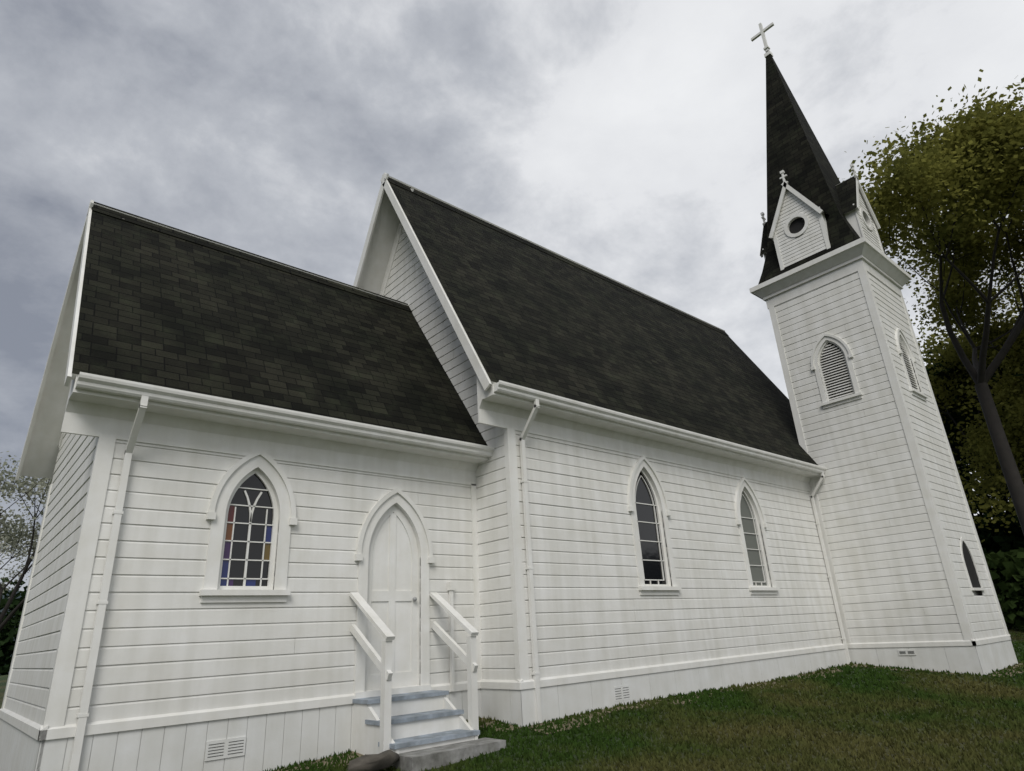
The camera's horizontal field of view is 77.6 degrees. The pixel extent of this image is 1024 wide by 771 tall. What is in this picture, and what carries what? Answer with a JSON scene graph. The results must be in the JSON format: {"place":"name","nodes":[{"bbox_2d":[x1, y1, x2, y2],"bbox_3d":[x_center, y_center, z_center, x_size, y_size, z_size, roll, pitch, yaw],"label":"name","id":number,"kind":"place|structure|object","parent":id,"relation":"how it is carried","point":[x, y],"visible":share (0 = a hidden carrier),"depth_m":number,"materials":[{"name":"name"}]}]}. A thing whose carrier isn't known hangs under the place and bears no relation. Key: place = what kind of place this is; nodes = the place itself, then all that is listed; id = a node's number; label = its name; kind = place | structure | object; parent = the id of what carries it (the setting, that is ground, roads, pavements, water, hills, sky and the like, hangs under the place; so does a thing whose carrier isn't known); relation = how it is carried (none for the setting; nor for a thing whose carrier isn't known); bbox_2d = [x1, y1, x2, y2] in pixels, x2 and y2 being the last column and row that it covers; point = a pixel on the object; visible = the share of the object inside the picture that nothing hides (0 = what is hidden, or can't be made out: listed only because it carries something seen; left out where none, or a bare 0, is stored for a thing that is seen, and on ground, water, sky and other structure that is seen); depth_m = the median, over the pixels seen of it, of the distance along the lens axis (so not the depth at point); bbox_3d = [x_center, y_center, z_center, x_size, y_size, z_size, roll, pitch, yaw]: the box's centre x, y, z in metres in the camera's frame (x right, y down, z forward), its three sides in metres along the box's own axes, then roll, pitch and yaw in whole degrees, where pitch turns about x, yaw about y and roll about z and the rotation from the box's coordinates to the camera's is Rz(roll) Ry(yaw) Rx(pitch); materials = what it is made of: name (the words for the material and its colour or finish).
{"place":"outdoors","nodes":[
{"label":"outdoors","id":0,"kind":"place"},
{"bbox_2d":[0,590,25,672],"bbox_3d":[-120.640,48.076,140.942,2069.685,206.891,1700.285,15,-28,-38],"label":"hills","id":1,"kind":"structure","parent":0,"point":[16,598],"depth_m":789.82,"materials":[{"name":"plant"}]},
{"bbox_2d":[0,451,51,630],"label":"blossom tree","id":2,"kind":"object","parent":1,"relation":"on","point":[42,484],"depth_m":13.42,"materials":[{"name":"brown plant"}]},
{"bbox_2d":[0,517,36,597],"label":"blossom tree","id":3,"kind":"object","parent":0,"point":[6,550],"depth_m":18.14,"materials":[{"name":"plant"}]},
{"bbox_2d":[0,627,1023,770],"bbox_3d":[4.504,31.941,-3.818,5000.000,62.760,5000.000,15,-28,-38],"label":"ground","id":4,"kind":"structure","parent":0,"point":[3,680],"depth_m":6.87,"materials":[{"name":"green plant"}]},
{"bbox_2d":[0,577,27,675],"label":"hedge","id":5,"kind":"object","parent":4,"relation":"on","point":[8,631],"visible":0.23,"depth_m":29.21,"materials":[{"name":"green plant"}]},
{"bbox_2d":[348,750,399,770],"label":"rock","id":6,"kind":"object","parent":4,"relation":"on","point":[379,761],"visible":1,"depth_m":5.82,"materials":[{"name":"grey stone"}]},
{"bbox_2d":[349,582,478,754],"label":"step rails","id":7,"kind":"object","parent":4,"relation":"on","point":[366,738],"visible":0.81,"depth_m":6.84,"materials":[{"name":"white wood"}]},
{"bbox_2d":[392,738,505,770],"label":"concrete slab","id":8,"kind":"structure","parent":4,"relation":"on","point":[427,758],"depth_m":6.19,"materials":[{"name":"grey concrete"}]},
{"bbox_2d":[352,690,479,748],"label":"step treads","id":9,"kind":"object","parent":8,"relation":"on","point":[427,738],"visible":0.91,"depth_m":6.72,"materials":[{"name":"grey wood"}]},
{"bbox_2d":[0,163,1011,770],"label":"exterior trim","id":10,"kind":"structure","parent":4,"relation":"on","point":[394,543],"depth_m":8.13,"materials":[{"name":"white wood"}]},
{"bbox_2d":[220,474,272,585],"bbox_3d":[-2.834,1.539,6.866,0.490,1.200,0.004,15,-28,-38],"label":"arched window","id":11,"kind":"structure","parent":10,"relation":"attached to","point":[241,534],"depth_m":6.84,"materials":[{"name":"multicoloured"}]},
{"bbox_2d":[740,492,766,585],"bbox_3d":[4.496,2.857,12.053,0.620,1.789,0.001,15,-28,-38],"label":"arched window","id":12,"kind":"structure","parent":10,"relation":"attached to","point":[753,555],"depth_m":12.03,"materials":[{"name":"grey glass"}]},
{"bbox_2d":[758,50,859,283],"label":"spire","id":13,"kind":"structure","parent":10,"relation":"on","point":[795,152],"depth_m":16.78,"materials":[{"name":"black"}]},
{"bbox_2d":[751,22,773,57],"bbox_3d":[7.563,-10.339,19.059,0.180,1.340,0.720,15,-28,-38],"label":"cross","id":14,"kind":"object","parent":13,"relation":"on","point":[762,34],"visible":0.96,"depth_m":19.04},
{"bbox_2d":[760,176,856,254],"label":"dormer roofs","id":15,"kind":"structure","parent":13,"relation":"attached to","point":[846,192],"depth_m":15.89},
{"bbox_2d":[0,640,1017,770],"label":"foundation skirting","id":16,"kind":"object","parent":4,"relation":"on","point":[273,740],"visible":0.44,"depth_m":6.73,"materials":[{"name":"white wood"}]},
{"bbox_2d":[4,189,1005,724],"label":"siding wall","id":17,"kind":"structure","parent":16,"relation":"on","point":[170,643],"depth_m":8.79,"materials":[{"name":"white wood"}]},
{"bbox_2d":[72,177,817,464],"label":"roof","id":18,"kind":"structure","parent":17,"relation":"on","point":[162,306],"depth_m":9.56,"materials":[{"name":"black"}]},
{"bbox_2d":[207,218,980,757],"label":"vents","id":19,"kind":"object","parent":17,"relation":"in","point":[797,224],"visible":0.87,"depth_m":14.14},
{"bbox_2d":[636,343,982,595],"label":"windows","id":20,"kind":"structure","parent":17,"relation":"in","point":[650,550],"depth_m":10.13,"materials":[{"name":"black glass"}]},
{"bbox_2d":[273,663,1022,770],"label":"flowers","id":21,"kind":"object","parent":4,"relation":"on","point":[496,729],"visible":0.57,"depth_m":7.65,"materials":[{"name":"plant"}]},
{"bbox_2d":[838,69,1023,534],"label":"tree","id":22,"kind":"object","parent":4,"relation":"on","point":[922,166],"depth_m":17.62,"materials":[{"name":"green plant"}]},
{"bbox_2d":[955,444,1010,513],"bbox_3d":[25.970,7.171,35.390,10.294,12.094,10.830,15,-28,-38],"label":"foliage","id":23,"kind":"object","parent":4,"relation":"on","point":[963,467],"depth_m":34.35,"materials":[{"name":"green plant"}]},
{"bbox_2d":[947,335,1023,541],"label":"tree","id":24,"kind":"object","parent":4,"relation":"on","point":[980,436],"depth_m":21.43,"materials":[{"name":"green plant"}]},
{"bbox_2d":[955,447,1023,601],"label":"tree","id":25,"kind":"object","parent":4,"relation":"on","point":[1003,540],"visible":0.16,"depth_m":24.11,"materials":[{"name":"green plant"}]},
{"bbox_2d":[964,363,1023,429],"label":"foliage","id":26,"kind":"object","parent":4,"relation":"on","point":[993,395],"visible":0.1,"depth_m":24.27,"materials":[{"name":"green plant"}]},
{"bbox_2d":[984,547,1023,631],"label":"shrubs","id":27,"kind":"object","parent":4,"relation":"on","point":[1006,570],"visible":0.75,"depth_m":19.97,"materials":[{"name":"green plant"}]},
{"bbox_2d":[0,0,1023,590],"label":"sky","id":28,"kind":"structure","parent":0,"point":[624,140],"materials":[{"name":"grey"}]},
{"bbox_2d":[916,276,1023,466],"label":"tree","id":29,"kind":"object","parent":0,"point":[949,356],"depth_m":24.98,"materials":[{"name":"green plant"}]},
{"bbox_2d":[921,310,1023,499],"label":"tree","id":30,"kind":"object","parent":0,"point":[954,415],"depth_m":26.86,"materials":[{"name":"green plant"}]}
]}

